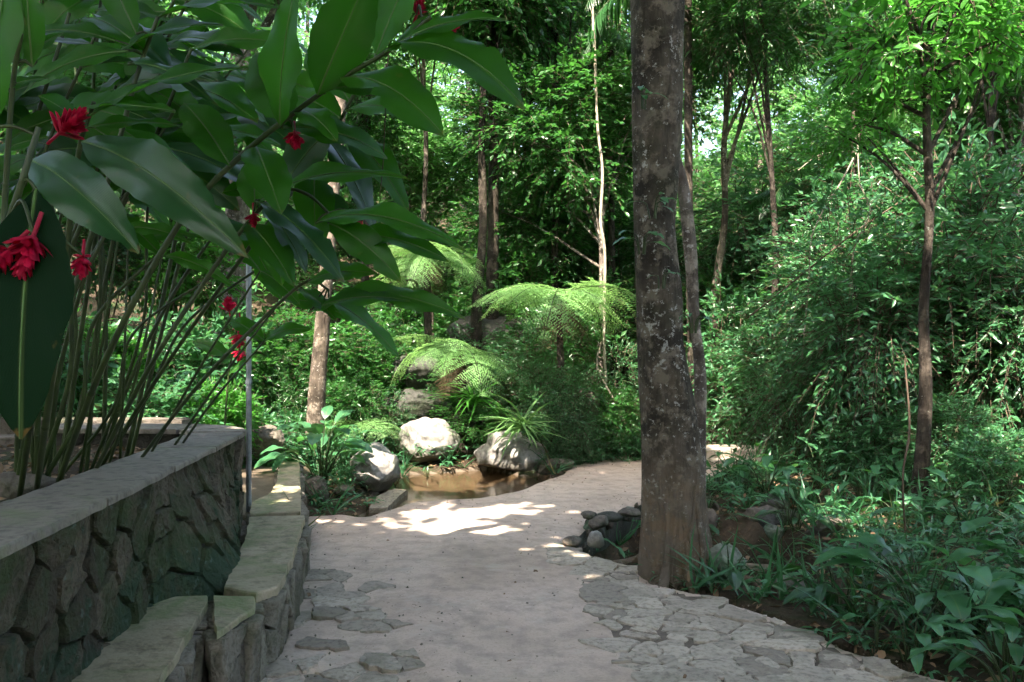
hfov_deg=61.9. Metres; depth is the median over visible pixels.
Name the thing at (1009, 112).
tree
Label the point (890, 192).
understorey shrub
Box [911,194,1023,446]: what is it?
understorey shrub
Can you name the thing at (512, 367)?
shrub
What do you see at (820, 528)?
boulder
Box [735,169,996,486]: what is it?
understorey shrub
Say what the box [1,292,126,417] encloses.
shrub
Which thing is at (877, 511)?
bank plant
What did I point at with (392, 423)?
boulder
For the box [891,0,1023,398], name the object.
tree
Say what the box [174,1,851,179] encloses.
sky
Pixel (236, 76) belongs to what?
red ginger
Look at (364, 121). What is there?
tree
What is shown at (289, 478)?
stone bench
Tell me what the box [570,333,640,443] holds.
shrub
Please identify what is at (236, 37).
red ginger
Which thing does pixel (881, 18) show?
tree
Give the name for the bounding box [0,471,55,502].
stone
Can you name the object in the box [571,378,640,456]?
shrub
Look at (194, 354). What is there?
shrub
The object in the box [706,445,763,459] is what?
stone step
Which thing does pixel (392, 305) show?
shrub
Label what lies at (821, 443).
bank plant
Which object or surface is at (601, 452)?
shrub
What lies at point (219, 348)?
red ginger
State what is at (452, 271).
shrub
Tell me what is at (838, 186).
liana
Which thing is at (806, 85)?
tree
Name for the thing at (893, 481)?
bank plant
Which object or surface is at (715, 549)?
boulder
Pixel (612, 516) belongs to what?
stone
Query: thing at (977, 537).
bank plant
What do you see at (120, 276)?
shrub
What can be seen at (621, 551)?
leafy plant
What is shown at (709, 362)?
understorey shrub
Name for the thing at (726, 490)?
bank plant
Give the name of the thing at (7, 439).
garden step
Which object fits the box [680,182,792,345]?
understorey shrub
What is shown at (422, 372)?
boulder
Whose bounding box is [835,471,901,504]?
bank plant
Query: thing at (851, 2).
forest tree
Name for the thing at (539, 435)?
shrub
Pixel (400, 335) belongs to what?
shrub
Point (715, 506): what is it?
stone
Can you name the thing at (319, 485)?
boulder
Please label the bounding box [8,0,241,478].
red ginger
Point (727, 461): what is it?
bank plant
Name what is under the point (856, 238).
liana
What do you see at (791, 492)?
bank plant
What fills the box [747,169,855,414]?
palm
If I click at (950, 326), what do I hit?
understorey shrub
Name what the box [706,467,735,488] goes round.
bank plant
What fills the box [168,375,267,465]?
shrub
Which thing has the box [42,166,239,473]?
red ginger
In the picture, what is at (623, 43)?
tree
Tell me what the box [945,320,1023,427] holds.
understorey shrub
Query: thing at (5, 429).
garden step
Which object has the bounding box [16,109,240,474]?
red ginger
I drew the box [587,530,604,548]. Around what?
stone
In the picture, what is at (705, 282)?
understorey shrub
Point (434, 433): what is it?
boulder
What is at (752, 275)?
understorey shrub
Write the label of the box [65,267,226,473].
red ginger
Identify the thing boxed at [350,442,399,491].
boulder
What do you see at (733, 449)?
bank plant
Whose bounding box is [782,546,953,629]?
bank plant
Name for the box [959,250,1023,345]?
understorey shrub
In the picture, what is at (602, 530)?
stone
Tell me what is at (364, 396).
shrub
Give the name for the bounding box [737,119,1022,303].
understorey shrub
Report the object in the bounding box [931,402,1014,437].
bank plant
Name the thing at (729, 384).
understorey shrub
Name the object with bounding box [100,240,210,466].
red ginger
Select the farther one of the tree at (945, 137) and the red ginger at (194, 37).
the tree at (945, 137)
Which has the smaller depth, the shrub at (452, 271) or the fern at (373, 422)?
the fern at (373, 422)
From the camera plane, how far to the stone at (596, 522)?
7.15 m
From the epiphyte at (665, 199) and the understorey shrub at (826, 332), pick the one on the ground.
the understorey shrub at (826, 332)
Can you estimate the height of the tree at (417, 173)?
7.431 m
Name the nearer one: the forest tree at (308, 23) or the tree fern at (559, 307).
the tree fern at (559, 307)
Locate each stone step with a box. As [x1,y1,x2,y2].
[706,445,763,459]
[709,458,761,465]
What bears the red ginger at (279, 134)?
on the ground
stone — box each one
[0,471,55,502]
[332,485,354,494]
[562,535,581,545]
[581,510,594,518]
[581,542,590,552]
[583,520,592,530]
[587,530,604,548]
[588,515,607,529]
[597,511,622,521]
[598,528,605,537]
[606,522,613,529]
[618,507,640,516]
[625,516,632,521]
[706,496,720,509]
[707,508,717,530]
[771,575,806,595]
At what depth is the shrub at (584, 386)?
11.76 m
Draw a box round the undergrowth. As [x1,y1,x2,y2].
[111,299,1023,681]
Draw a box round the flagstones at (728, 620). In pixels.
[545,544,938,681]
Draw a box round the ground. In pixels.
[0,147,1023,681]
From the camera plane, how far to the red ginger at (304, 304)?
4.40 m
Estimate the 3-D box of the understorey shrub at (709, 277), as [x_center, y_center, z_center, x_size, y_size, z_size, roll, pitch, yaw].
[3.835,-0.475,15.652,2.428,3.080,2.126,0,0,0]
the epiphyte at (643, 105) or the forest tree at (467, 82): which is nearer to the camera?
the epiphyte at (643, 105)
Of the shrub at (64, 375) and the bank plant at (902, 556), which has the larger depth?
the shrub at (64, 375)
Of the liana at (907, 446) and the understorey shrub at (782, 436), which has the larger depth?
the understorey shrub at (782, 436)
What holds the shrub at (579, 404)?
on the ground
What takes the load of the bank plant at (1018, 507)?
on the ground
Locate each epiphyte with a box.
[612,230,669,254]
[624,192,676,218]
[638,85,668,109]
[649,269,682,288]
[679,311,719,332]
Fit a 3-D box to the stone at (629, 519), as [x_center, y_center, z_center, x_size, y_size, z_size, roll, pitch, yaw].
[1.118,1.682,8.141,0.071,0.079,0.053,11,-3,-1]
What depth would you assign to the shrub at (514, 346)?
12.04 m
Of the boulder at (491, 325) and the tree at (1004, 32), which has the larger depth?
the boulder at (491, 325)
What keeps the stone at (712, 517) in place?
on the ground
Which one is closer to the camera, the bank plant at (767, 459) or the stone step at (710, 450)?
the bank plant at (767, 459)
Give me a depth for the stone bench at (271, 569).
4.75 m
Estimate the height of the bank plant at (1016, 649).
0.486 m
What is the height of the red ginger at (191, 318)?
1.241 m
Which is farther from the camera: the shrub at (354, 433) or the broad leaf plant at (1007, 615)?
the shrub at (354, 433)
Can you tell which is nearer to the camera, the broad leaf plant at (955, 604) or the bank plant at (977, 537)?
the broad leaf plant at (955, 604)
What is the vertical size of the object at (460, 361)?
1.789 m
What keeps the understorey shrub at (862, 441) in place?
on the ground
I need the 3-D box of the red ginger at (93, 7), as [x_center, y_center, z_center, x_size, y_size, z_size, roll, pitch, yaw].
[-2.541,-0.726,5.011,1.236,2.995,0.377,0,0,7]
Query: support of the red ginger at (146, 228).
on the ground
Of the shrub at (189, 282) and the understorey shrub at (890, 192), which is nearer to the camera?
the shrub at (189, 282)
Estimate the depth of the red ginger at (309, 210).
3.65 m
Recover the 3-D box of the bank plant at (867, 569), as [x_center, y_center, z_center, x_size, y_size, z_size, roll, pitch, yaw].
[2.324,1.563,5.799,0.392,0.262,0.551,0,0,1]
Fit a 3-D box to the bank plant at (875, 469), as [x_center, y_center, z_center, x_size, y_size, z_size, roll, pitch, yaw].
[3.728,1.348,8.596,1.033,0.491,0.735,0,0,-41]
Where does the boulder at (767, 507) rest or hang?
on the ground
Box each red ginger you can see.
[0,0,74,439]
[0,0,77,472]
[0,0,91,418]
[0,0,264,479]
[0,12,131,471]
[0,14,218,421]
[0,49,217,473]
[4,69,227,254]
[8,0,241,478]
[8,132,193,476]
[12,0,120,464]
[16,0,279,497]
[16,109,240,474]
[17,0,169,463]
[28,62,248,489]
[34,27,301,473]
[42,48,198,259]
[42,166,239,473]
[44,255,155,475]
[55,0,525,482]
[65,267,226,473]
[78,221,189,473]
[84,0,254,471]
[89,50,280,469]
[94,134,464,467]
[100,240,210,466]
[101,53,443,465]
[107,214,231,463]
[107,271,253,452]
[119,227,202,458]
[124,3,306,456]
[129,70,313,455]
[140,261,465,456]
[151,240,299,451]
[174,256,349,444]
[182,317,311,442]
[192,296,255,424]
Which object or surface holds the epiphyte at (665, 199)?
attached to the tree at (674, 512)
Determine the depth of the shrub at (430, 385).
12.04 m
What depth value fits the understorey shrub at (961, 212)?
12.09 m
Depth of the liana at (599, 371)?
11.89 m
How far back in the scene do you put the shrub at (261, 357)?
10.93 m
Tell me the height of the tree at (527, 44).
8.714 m
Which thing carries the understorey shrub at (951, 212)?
on the ground
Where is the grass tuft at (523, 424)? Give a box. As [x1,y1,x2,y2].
[479,392,567,460]
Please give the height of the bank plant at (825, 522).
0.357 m
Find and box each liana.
[379,54,388,195]
[591,6,608,407]
[596,341,613,399]
[750,162,955,315]
[801,153,856,357]
[845,148,870,348]
[902,358,910,541]
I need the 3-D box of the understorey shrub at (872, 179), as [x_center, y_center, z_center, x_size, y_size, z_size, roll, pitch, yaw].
[4.943,0.005,11.113,2.839,5.646,3.564,0,0,-43]
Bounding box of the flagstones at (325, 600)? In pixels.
[261,569,425,681]
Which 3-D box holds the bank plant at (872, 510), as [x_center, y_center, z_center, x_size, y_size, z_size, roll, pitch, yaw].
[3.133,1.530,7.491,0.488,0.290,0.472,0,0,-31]
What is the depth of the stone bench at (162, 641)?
3.50 m
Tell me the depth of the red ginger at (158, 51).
3.45 m
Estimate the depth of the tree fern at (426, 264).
12.46 m
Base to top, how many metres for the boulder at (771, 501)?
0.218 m
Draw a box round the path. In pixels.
[264,451,944,681]
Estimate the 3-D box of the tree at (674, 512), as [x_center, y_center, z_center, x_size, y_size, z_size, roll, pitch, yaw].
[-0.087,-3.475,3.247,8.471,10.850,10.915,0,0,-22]
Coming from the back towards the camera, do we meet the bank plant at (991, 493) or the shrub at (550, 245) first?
the shrub at (550, 245)
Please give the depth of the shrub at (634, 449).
11.50 m
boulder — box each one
[252,425,284,461]
[305,476,328,502]
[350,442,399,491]
[367,413,401,433]
[381,388,452,423]
[391,355,443,390]
[398,417,459,462]
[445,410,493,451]
[447,312,543,361]
[474,431,549,470]
[537,458,573,474]
[574,388,599,420]
[706,428,760,444]
[708,543,746,580]
[743,506,759,521]
[747,505,780,521]
[757,509,799,527]
[758,493,789,508]
[764,524,784,540]
[799,509,814,524]
[804,517,851,535]
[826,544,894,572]
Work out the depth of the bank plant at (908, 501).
7.20 m
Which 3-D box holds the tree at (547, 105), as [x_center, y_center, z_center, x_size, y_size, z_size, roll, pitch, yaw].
[0.884,-4.116,17.310,5.383,8.968,4.301,0,0,0]
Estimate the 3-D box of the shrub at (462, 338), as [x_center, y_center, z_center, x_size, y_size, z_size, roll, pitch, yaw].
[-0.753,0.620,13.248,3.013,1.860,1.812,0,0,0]
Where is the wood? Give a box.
[0,0,1003,357]
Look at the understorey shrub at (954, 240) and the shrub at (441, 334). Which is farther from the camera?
the shrub at (441, 334)
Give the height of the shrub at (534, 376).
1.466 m
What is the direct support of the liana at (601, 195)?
hanging from the tree at (527, 44)
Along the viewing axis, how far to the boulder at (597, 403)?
11.81 m
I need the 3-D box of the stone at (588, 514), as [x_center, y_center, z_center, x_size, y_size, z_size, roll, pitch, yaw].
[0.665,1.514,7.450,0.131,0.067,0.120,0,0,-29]
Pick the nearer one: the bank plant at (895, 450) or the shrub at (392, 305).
the bank plant at (895, 450)
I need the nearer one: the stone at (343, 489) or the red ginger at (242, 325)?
the red ginger at (242, 325)
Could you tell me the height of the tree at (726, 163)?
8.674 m
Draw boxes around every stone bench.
[72,595,208,681]
[223,515,311,662]
[242,461,308,524]
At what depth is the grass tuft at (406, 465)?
9.83 m
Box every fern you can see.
[303,417,409,449]
[369,241,486,356]
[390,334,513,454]
[463,276,635,454]
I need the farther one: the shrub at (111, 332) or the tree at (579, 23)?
the tree at (579, 23)
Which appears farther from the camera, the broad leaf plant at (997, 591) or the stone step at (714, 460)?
the stone step at (714, 460)
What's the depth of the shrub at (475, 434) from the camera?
11.22 m
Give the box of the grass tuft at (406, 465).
[393,449,425,488]
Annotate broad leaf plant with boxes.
[813,516,1023,635]
[925,538,1023,604]
[963,581,1023,649]
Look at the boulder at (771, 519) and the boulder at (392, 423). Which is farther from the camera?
the boulder at (392, 423)
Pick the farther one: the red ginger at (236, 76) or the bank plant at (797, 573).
the bank plant at (797, 573)
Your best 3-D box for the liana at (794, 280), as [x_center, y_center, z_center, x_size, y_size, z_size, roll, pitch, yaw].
[4.136,-1.251,10.203,2.720,1.922,0.118,0,0,-11]
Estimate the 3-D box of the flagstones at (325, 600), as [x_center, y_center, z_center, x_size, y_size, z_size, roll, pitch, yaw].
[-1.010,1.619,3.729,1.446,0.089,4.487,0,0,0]
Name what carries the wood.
on the ground
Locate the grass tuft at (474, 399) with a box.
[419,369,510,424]
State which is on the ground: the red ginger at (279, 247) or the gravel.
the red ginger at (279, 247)
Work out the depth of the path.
5.62 m
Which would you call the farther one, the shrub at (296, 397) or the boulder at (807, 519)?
the shrub at (296, 397)
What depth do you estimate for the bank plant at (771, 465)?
9.89 m
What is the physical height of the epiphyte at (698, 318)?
0.149 m
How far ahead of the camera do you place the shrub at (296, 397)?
10.82 m
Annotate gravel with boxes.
[269,461,927,681]
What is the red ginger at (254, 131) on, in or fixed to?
on the ground
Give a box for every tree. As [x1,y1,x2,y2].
[0,39,125,294]
[27,0,298,377]
[166,0,329,359]
[250,43,444,369]
[300,1,309,134]
[305,23,488,286]
[305,96,345,434]
[379,0,470,340]
[408,12,485,267]
[411,0,589,390]
[422,0,568,349]
[436,25,726,409]
[440,0,695,375]
[440,2,692,305]
[506,0,629,353]
[612,0,770,594]
[677,156,706,485]
[680,0,728,278]
[683,0,837,427]
[683,0,854,447]
[694,98,699,189]
[699,7,851,187]
[752,0,852,238]
[755,0,954,254]
[774,0,1023,500]
[774,24,939,197]
[817,2,1023,238]
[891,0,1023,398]
[892,29,1023,197]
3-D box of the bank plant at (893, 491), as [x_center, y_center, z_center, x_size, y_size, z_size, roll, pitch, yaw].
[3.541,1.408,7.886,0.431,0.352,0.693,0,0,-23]
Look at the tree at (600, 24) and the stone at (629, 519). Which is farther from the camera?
the tree at (600, 24)
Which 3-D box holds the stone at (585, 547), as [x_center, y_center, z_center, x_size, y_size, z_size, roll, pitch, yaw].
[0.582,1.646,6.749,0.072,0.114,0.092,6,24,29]
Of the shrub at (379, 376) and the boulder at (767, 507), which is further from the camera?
the shrub at (379, 376)
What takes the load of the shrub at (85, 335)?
on the ground
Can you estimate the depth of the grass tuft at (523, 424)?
10.48 m
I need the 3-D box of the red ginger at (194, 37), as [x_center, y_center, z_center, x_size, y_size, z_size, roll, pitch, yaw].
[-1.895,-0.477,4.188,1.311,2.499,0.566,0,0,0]
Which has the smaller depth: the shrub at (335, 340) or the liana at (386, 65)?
the liana at (386, 65)
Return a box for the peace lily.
[254,405,386,480]
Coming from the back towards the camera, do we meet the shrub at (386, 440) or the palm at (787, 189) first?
the palm at (787, 189)
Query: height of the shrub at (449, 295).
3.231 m
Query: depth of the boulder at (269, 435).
9.28 m
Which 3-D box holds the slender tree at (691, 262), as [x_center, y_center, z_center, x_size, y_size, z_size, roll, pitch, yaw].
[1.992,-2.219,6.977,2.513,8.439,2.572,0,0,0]
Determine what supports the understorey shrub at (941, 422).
on the ground
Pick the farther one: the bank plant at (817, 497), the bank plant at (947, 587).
the bank plant at (817, 497)
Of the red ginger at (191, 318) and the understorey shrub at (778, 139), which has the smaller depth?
the red ginger at (191, 318)
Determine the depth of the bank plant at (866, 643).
4.48 m
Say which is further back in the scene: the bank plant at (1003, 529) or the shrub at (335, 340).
the shrub at (335, 340)
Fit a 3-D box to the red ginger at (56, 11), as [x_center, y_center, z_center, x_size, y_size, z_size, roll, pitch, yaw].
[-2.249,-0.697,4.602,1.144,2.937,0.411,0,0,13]
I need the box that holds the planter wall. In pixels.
[0,423,246,681]
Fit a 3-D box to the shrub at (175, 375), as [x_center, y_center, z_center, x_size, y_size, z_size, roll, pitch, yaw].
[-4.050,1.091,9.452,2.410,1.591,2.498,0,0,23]
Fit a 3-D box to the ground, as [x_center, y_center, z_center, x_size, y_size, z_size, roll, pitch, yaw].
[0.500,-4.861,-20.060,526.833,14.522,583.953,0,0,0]
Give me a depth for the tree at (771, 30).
12.55 m
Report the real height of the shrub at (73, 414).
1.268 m
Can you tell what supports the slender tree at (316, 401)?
on the ground
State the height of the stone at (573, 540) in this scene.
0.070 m
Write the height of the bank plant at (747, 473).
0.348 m
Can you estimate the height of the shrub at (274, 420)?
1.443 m
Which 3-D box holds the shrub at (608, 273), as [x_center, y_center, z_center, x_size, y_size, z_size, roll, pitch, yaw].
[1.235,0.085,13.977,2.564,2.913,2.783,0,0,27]
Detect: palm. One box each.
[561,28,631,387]
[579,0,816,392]
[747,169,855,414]
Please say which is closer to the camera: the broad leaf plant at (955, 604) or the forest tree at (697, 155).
the broad leaf plant at (955, 604)
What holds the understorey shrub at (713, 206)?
on the ground
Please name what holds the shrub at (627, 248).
on the ground
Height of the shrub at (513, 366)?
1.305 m
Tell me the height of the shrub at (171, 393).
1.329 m
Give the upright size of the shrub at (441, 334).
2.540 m
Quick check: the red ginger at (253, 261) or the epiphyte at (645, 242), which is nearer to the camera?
the red ginger at (253, 261)
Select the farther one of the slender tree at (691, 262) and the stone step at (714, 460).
the stone step at (714, 460)
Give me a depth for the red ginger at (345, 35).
3.02 m
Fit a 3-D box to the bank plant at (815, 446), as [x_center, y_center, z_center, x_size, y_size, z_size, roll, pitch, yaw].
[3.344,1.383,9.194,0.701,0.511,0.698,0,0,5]
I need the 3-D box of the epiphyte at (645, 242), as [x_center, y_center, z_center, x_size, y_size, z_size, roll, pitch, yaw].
[0.860,-0.656,5.621,0.392,0.157,0.203,0,0,0]
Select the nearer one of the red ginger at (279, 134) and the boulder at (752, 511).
the red ginger at (279, 134)
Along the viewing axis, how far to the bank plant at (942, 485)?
7.87 m
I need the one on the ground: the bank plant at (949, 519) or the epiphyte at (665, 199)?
the bank plant at (949, 519)
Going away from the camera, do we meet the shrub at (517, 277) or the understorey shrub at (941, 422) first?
the understorey shrub at (941, 422)
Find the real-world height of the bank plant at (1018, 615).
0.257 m
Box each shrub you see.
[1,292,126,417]
[41,317,168,416]
[41,391,101,417]
[56,197,155,333]
[57,354,232,424]
[59,368,276,462]
[60,307,153,407]
[115,283,293,412]
[119,216,245,368]
[168,304,308,425]
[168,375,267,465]
[211,406,306,467]
[218,284,396,422]
[244,343,342,448]
[260,403,338,472]
[276,342,440,439]
[298,365,393,450]
[303,316,435,407]
[306,372,402,458]
[309,301,423,358]
[319,426,376,474]
[349,301,449,384]
[358,386,416,457]
[383,322,552,405]
[383,338,494,415]
[387,246,484,335]
[398,294,508,355]
[413,263,580,352]
[429,394,528,447]
[449,234,629,388]
[450,190,635,361]
[454,349,546,427]
[455,321,595,417]
[470,358,595,457]
[471,342,567,397]
[501,402,581,457]
[507,382,602,436]
[520,419,575,474]
[527,188,742,386]
[528,260,637,397]
[531,360,610,464]
[535,412,607,466]
[557,433,630,465]
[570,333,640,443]
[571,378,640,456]
[596,419,640,463]
[675,134,825,301]
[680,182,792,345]
[680,233,761,358]
[681,250,793,372]
[683,273,801,454]
[683,314,767,435]
[686,276,792,415]
[704,223,856,417]
[705,299,847,460]
[716,324,848,475]
[721,231,821,317]
[730,91,934,250]
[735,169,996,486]
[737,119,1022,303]
[741,162,984,431]
[744,205,874,440]
[745,198,894,398]
[750,123,1009,446]
[781,237,1021,467]
[786,93,1023,463]
[798,276,903,450]
[811,404,915,486]
[831,162,924,234]
[844,266,995,387]
[869,387,1023,489]
[879,143,1023,410]
[883,161,1012,394]
[909,160,1023,435]
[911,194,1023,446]
[935,422,1023,507]
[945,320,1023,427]
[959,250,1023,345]
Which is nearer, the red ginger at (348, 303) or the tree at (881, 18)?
the red ginger at (348, 303)
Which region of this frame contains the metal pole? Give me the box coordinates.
[245,264,251,511]
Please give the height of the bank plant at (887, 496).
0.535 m
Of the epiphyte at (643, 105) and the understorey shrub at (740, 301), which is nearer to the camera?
the epiphyte at (643, 105)
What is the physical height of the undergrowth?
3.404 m
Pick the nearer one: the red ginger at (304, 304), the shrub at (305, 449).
the red ginger at (304, 304)
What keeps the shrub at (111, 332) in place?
on the ground
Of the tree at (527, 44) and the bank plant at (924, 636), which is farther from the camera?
the tree at (527, 44)
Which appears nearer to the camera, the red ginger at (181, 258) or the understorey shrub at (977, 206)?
the red ginger at (181, 258)
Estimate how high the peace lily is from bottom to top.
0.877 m
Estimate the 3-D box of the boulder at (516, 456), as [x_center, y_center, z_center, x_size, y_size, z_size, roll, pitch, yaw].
[0.008,1.420,10.917,0.849,0.564,0.631,0,0,-30]
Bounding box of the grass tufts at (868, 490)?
[154,370,1023,664]
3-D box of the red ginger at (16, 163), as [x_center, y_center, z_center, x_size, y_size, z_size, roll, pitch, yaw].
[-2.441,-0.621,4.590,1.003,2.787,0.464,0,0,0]
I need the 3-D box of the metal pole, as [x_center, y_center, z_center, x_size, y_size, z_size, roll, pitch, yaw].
[-2.020,0.383,6.550,0.052,2.235,0.052,0,0,0]
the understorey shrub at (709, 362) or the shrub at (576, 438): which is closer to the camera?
the shrub at (576, 438)
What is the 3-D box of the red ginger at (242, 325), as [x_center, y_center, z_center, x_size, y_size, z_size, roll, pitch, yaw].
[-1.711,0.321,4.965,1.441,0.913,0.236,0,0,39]
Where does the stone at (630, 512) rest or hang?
on the ground
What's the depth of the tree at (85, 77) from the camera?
10.52 m
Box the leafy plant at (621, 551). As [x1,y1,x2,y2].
[604,538,624,558]
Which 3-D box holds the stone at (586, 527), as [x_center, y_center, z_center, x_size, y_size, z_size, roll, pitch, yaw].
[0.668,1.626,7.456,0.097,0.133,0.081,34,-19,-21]
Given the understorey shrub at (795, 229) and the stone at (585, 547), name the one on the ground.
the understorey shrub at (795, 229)
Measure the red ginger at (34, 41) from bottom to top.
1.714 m
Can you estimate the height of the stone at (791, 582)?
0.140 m
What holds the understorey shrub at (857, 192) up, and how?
on the ground
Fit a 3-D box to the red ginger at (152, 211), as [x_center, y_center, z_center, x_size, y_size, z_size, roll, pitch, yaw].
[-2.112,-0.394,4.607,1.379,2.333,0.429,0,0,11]
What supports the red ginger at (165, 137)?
on the ground
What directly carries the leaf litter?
on the ground
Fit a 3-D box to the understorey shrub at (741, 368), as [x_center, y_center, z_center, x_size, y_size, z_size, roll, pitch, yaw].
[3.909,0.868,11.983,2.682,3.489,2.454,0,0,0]
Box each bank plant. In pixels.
[706,440,768,486]
[706,452,754,495]
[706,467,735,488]
[706,524,776,589]
[707,483,741,508]
[708,447,827,502]
[709,435,787,480]
[720,468,767,495]
[727,459,809,495]
[750,468,847,526]
[754,491,832,531]
[770,475,847,511]
[779,542,923,612]
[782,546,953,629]
[783,436,842,483]
[784,562,861,587]
[790,443,860,489]
[797,431,849,460]
[798,490,847,519]
[804,504,900,541]
[817,510,913,577]
[820,557,889,585]
[826,450,910,492]
[826,600,924,655]
[833,588,992,674]
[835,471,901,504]
[849,469,960,524]
[850,496,909,526]
[854,425,946,480]
[865,474,928,508]
[868,495,951,529]
[877,456,938,496]
[893,574,1023,637]
[894,541,1023,654]
[904,468,1016,538]
[904,555,1012,621]
[907,621,1023,681]
[926,569,1023,672]
[928,471,987,500]
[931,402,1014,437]
[931,443,1023,491]
[938,453,1023,518]
[962,428,1020,487]
[968,520,1023,556]
[979,503,1023,574]
[993,528,1023,545]
[994,601,1023,626]
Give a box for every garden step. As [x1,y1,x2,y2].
[0,417,189,434]
[0,435,14,444]
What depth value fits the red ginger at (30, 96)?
3.93 m
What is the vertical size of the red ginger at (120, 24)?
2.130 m
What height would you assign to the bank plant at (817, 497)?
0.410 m
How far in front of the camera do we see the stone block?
3.85 m
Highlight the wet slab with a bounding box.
[369,489,407,516]
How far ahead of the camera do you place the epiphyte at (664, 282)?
5.70 m
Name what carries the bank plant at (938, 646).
on the ground
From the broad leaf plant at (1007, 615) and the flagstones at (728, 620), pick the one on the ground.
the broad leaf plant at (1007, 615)
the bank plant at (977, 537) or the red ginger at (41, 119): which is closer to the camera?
the red ginger at (41, 119)
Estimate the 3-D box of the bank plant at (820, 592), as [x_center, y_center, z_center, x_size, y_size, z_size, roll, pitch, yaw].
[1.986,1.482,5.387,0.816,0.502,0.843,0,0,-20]
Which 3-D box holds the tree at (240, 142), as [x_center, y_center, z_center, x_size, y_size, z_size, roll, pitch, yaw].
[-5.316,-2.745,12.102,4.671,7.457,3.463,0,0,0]
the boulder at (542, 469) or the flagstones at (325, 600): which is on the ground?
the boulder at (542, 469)
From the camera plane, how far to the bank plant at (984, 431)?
8.30 m
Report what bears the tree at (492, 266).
on the ground
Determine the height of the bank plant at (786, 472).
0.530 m
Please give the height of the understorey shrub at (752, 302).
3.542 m
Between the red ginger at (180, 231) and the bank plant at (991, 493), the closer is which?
the red ginger at (180, 231)
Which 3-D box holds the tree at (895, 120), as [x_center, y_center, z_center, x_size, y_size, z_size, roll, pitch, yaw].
[7.546,-3.716,17.539,4.654,6.929,3.836,0,0,-27]
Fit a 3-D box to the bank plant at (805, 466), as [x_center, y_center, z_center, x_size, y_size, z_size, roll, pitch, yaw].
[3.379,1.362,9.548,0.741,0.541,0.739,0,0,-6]
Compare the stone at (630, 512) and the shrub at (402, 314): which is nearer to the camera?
the stone at (630, 512)
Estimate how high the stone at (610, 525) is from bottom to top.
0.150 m
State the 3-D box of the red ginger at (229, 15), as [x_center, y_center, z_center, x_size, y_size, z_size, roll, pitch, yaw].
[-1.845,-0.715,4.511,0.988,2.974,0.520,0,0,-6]
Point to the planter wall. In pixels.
(93, 561)
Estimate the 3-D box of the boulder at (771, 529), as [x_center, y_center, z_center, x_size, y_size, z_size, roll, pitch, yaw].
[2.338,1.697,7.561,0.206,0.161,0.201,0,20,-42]
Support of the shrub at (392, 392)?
on the ground
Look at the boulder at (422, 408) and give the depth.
11.71 m
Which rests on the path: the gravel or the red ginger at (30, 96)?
the gravel
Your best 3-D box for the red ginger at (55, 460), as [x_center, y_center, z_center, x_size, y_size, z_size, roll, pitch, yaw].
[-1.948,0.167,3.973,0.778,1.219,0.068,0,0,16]
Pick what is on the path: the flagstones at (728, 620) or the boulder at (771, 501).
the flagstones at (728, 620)
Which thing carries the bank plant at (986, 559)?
on the ground
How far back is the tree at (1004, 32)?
8.00 m
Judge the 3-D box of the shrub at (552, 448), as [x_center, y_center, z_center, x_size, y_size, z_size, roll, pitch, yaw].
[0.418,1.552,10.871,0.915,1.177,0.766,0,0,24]
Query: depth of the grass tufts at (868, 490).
6.20 m
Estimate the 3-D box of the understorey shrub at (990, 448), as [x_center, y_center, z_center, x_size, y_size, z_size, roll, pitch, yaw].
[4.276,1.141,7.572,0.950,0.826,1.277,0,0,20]
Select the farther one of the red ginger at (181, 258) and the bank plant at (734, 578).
the bank plant at (734, 578)
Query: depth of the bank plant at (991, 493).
7.10 m
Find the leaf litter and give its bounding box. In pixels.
[0,313,1023,681]
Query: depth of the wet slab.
8.73 m
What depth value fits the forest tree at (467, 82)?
21.31 m
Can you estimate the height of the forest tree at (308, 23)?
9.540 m
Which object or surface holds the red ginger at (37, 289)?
on the ground
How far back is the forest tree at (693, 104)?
18.67 m
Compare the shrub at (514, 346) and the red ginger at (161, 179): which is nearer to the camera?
the red ginger at (161, 179)
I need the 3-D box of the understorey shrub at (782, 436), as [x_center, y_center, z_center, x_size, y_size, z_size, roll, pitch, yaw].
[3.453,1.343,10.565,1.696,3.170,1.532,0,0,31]
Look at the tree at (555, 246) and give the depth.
14.12 m
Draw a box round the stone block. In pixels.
[202,595,267,681]
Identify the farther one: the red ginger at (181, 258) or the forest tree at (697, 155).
the forest tree at (697, 155)
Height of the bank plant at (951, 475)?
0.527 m
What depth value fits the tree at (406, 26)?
14.18 m
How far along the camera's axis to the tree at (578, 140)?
13.25 m
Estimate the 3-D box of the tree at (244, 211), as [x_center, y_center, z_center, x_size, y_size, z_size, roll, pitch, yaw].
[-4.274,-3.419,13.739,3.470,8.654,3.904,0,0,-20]
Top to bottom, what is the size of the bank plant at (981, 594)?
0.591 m
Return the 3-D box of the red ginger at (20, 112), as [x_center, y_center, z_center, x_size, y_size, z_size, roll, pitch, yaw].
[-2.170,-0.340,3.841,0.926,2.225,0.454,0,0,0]

